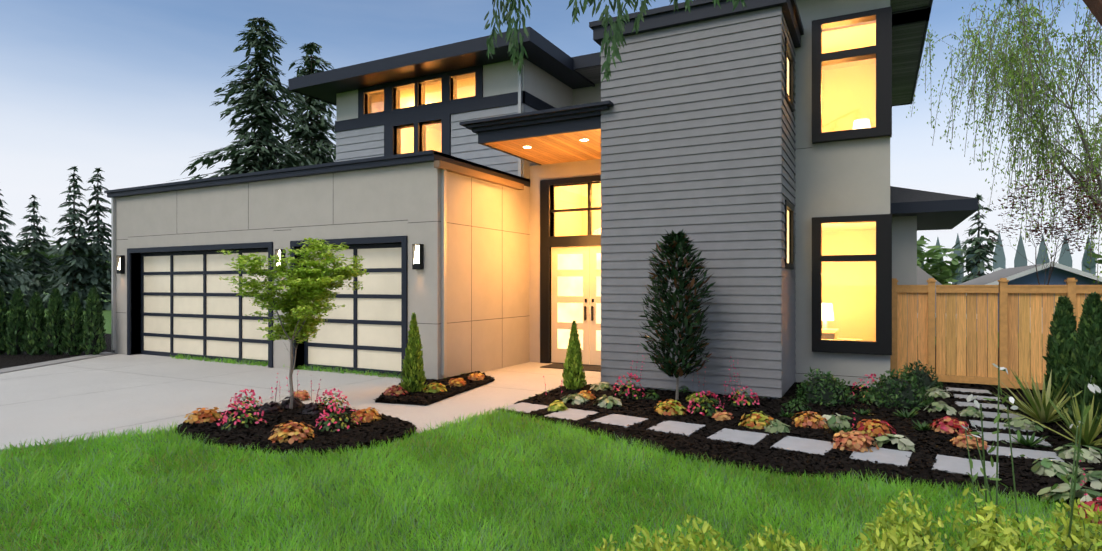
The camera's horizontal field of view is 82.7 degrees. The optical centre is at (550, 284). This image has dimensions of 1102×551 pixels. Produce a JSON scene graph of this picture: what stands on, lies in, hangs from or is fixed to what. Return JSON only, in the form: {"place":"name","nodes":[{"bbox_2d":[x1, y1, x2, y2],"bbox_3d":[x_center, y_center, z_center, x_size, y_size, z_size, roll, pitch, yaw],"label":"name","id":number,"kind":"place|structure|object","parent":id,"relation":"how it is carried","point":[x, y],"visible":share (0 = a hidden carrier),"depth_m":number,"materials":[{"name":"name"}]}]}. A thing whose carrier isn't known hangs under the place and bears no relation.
{"place":"outdoors","nodes":[
{"label":"outdoors","id":0,"kind":"place"},
{"bbox_2d":[175,404,416,455],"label":"bark chips","id":1,"kind":"object","parent":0,"point":[383,428],"visible":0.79,"depth_m":6.99,"materials":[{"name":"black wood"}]},
{"bbox_2d":[215,237,368,409],"bbox_3d":[-3.370,0.522,8.339,1.696,2.336,1.554,0,0,27],"label":"japanese maple","id":2,"kind":"object","parent":1,"relation":"on","point":[304,297],"visible":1,"depth_m":8.26,"materials":[{"name":"green plant"}]},
{"bbox_2d":[0,17,1000,310],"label":"conifer","id":3,"kind":"object","parent":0,"point":[240,155],"depth_m":43.46,"materials":[{"name":"green plant"}]},
{"bbox_2d":[0,287,1101,550],"bbox_3d":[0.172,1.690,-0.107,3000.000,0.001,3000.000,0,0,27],"label":"ground","id":4,"kind":"structure","parent":0,"point":[106,315],"depth_m":4.77,"materials":[{"name":"plant"}]},
{"bbox_2d":[0,237,110,288],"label":"tree line","id":5,"kind":"object","parent":4,"relation":"on","point":[22,254],"visible":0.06,"depth_m":85.41,"materials":[{"name":"green plant"}]},
{"bbox_2d":[0,333,114,368],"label":"bed","id":6,"kind":"object","parent":4,"relation":"on","point":[9,360],"visible":0.09,"depth_m":14.31,"materials":[{"name":"soil"}]},
{"bbox_2d":[0,352,116,373],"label":"curb","id":7,"kind":"structure","parent":4,"relation":"on","point":[30,366],"depth_m":13.35,"materials":[{"name":"grey concrete"}]},
{"bbox_2d":[0,354,600,449],"bbox_3d":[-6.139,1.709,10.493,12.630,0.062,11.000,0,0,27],"label":"driveway","id":8,"kind":"structure","parent":4,"relation":"on","point":[126,405],"depth_m":9.76,"materials":[{"name":"concrete"}]},
{"bbox_2d":[540,363,600,371],"bbox_3d":[0.593,1.669,12.643,1.500,0.018,0.660,0,0,27],"label":"door mat","id":9,"kind":"object","parent":8,"relation":"on","point":[585,368],"depth_m":12.58,"materials":[{"name":"brown"}]},
{"bbox_2d":[375,381,492,405],"bbox_3d":[-1.935,1.683,10.392,1.458,0.055,3.130,0,0,18],"label":"garden bed edging","id":10,"kind":"object","parent":4,"relation":"on","point":[376,401],"visible":0.1,"depth_m":8.90,"materials":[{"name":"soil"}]},
{"bbox_2d":[373,371,494,404],"bbox_3d":[-1.913,1.647,10.392,1.534,0.083,3.240,0,0,18],"label":"mulch bed","id":11,"kind":"object","parent":10,"relation":"on","point":[421,398],"visible":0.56,"depth_m":9.50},
{"bbox_2d":[407,350,578,390],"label":"conical shrubs","id":12,"kind":"object","parent":11,"relation":"on","point":[420,379],"visible":0.04,"depth_m":9.57,"materials":[{"name":"green plant"}]},
{"bbox_2d":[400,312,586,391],"bbox_3d":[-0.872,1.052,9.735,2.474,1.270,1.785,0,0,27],"label":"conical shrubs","id":13,"kind":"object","parent":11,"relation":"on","point":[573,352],"visible":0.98,"depth_m":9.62,"materials":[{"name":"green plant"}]},
{"bbox_2d":[104,0,977,398],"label":"house","id":14,"kind":"structure","parent":4,"relation":"on","point":[698,126],"depth_m":10.75,"materials":[{"name":"paint"}]},
{"bbox_2d":[117,255,124,273],"bbox_3d":[-10.372,-0.490,15.090,0.170,0.440,0.100,0,0,27],"label":"wall sconce","id":15,"kind":"object","parent":14,"relation":"attached to","point":[120,264],"depth_m":15.07,"materials":[{"name":"black"}]},
{"bbox_2d":[141,243,400,375],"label":"garage doors","id":16,"kind":"structure","parent":14,"relation":"attached to","point":[192,304],"depth_m":13.45,"materials":[{"name":"white glass"}]},
{"bbox_2d":[275,249,284,270],"bbox_3d":[-5.415,-0.490,12.517,0.170,0.440,0.100,0,0,27],"label":"wall sconce","id":17,"kind":"object","parent":14,"relation":"attached to","point":[278,252],"depth_m":12.51,"materials":[{"name":"black"}]},
{"bbox_2d":[412,244,423,268],"bbox_3d":[-2.318,-0.490,10.909,0.170,0.440,0.100,0,0,27],"label":"wall sconce","id":18,"kind":"object","parent":14,"relation":"attached to","point":[417,256],"depth_m":10.89,"materials":[{"name":"black"}]},
{"bbox_2d":[523,139,588,148],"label":"recessed ceiling lights","id":19,"kind":"object","parent":14,"relation":"attached to","point":[582,140],"visible":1,"depth_m":11.28,"materials":[{"name":"white"}]},
{"bbox_2d":[367,17,875,340],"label":"clear panes","id":20,"kind":"object","parent":14,"relation":"on","point":[375,101],"visible":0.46,"depth_m":10.27,"materials":[{"name":"clear glass"}]},
{"bbox_2d":[400,24,875,340],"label":"room interiors","id":21,"kind":"object","parent":14,"relation":"in","point":[860,93],"depth_m":13.83,"materials":[{"name":"beige paint"}]},
{"bbox_2d":[558,58,788,350],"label":"window panes","id":22,"kind":"object","parent":14,"relation":"attached to","point":[570,286],"visible":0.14,"depth_m":13.22,"materials":[{"name":"clear glass"}]},
{"bbox_2d":[0,286,1101,433],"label":"hedge","id":23,"kind":"object","parent":4,"relation":"on","point":[1082,345],"visible":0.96,"depth_m":8.01,"materials":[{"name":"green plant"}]},
{"bbox_2d":[216,351,1087,495],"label":"bed flowers","id":24,"kind":"object","parent":4,"relation":"on","point":[225,417],"visible":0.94,"depth_m":8.21,"materials":[{"name":"pink plant"}]},
{"bbox_2d":[484,0,1101,81],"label":"branches","id":25,"kind":"object","parent":4,"relation":"on","point":[1094,7],"visible":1,"depth_m":5.20,"materials":[{"name":"green plant"}]},
{"bbox_2d":[498,344,1101,505],"bbox_3d":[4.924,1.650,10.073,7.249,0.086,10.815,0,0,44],"label":"chips","id":26,"kind":"object","parent":4,"relation":"on","point":[930,442],"visible":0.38,"depth_m":6.89,"materials":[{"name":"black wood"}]},
{"bbox_2d":[184,373,1101,525],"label":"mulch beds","id":27,"kind":"object","parent":26,"relation":"on","point":[861,442],"visible":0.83,"depth_m":7.15,"materials":[{"name":"plant"}]},
{"bbox_2d":[638,229,714,399],"bbox_3d":[1.778,0.446,8.920,1.142,2.489,1.099,0,0,27],"label":"magnolia tree","id":28,"kind":"object","parent":26,"relation":"on","point":[689,341],"visible":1,"depth_m":8.75,"materials":[{"name":"green plant"}]},
{"bbox_2d":[498,387,1063,477],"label":"stepping stones","id":29,"kind":"object","parent":26,"relation":"on","point":[950,464],"visible":0.46,"depth_m":6.64,"materials":[{"name":"grey stone"}]},
{"bbox_2d":[795,360,943,409],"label":"bed shrubs","id":30,"kind":"object","parent":26,"relation":"on","point":[914,386],"visible":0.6,"depth_m":8.62,"materials":[{"name":"green plant"}]},
{"bbox_2d":[986,369,1101,445],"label":"yucca clumps","id":31,"kind":"object","parent":26,"relation":"on","point":[1045,410],"visible":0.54,"depth_m":7.24,"materials":[{"name":"green plant"}]},
{"bbox_2d":[594,487,1101,550],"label":"hedge","id":32,"kind":"object","parent":4,"relation":"on","point":[900,536],"visible":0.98,"depth_m":2.63,"materials":[{"name":"green plant"}]},
{"bbox_2d":[890,278,1101,389],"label":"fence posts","id":33,"kind":"object","parent":4,"relation":"on","point":[1070,288],"visible":0.83,"depth_m":10.04,"materials":[{"name":"brown wood"}]},
{"bbox_2d":[897,293,1101,382],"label":"fence boards","id":34,"kind":"object","parent":33,"relation":"attached to","point":[1036,311],"visible":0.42,"depth_m":10.16,"materials":[{"name":"brown wood"}]},
{"bbox_2d":[906,0,1101,282],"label":"willow tree","id":35,"kind":"object","parent":4,"relation":"on","point":[1028,83],"visible":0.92,"depth_m":15.71,"materials":[{"name":"green plant"}]},
{"bbox_2d":[917,261,1101,337],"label":"neighbour houses","id":36,"kind":"structure","parent":4,"relation":"on","point":[1027,275],"depth_m":21.79,"materials":[{"name":"blue"}]},
{"bbox_2d":[917,236,1101,284],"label":"garden tree","id":37,"kind":"object","parent":4,"relation":"on","point":[943,269],"visible":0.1,"depth_m":24.89,"materials":[{"name":"green plant"}]},
{"bbox_2d":[961,364,1101,550],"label":"flower stalks","id":38,"kind":"object","parent":4,"relation":"on","point":[1075,447],"visible":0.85,"depth_m":2.85,"materials":[{"name":"green"}]},
{"bbox_2d":[978,162,1101,284],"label":"tree","id":39,"kind":"object","parent":4,"relation":"on","point":[1061,231],"visible":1,"depth_m":12.87,"materials":[{"name":"grey plant"}]},
{"bbox_2d":[0,0,1101,283],"label":"sky","id":40,"kind":"structure","parent":0,"point":[125,89],"materials":[{"name":"blue"}]},
{"bbox_2d":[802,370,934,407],"bbox_3d":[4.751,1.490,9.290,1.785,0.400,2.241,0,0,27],"label":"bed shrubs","id":41,"kind":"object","parent":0,"point":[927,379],"visible":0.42,"depth_m":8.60,"materials":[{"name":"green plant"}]},
{"bbox_2d":[917,232,1096,284],"bbox_3d":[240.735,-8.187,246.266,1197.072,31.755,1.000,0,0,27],"label":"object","id":42,"kind":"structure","parent":0,"point":[1065,259],"depth_m":267.44,"materials":[{"name":"green plant"}]}
]}

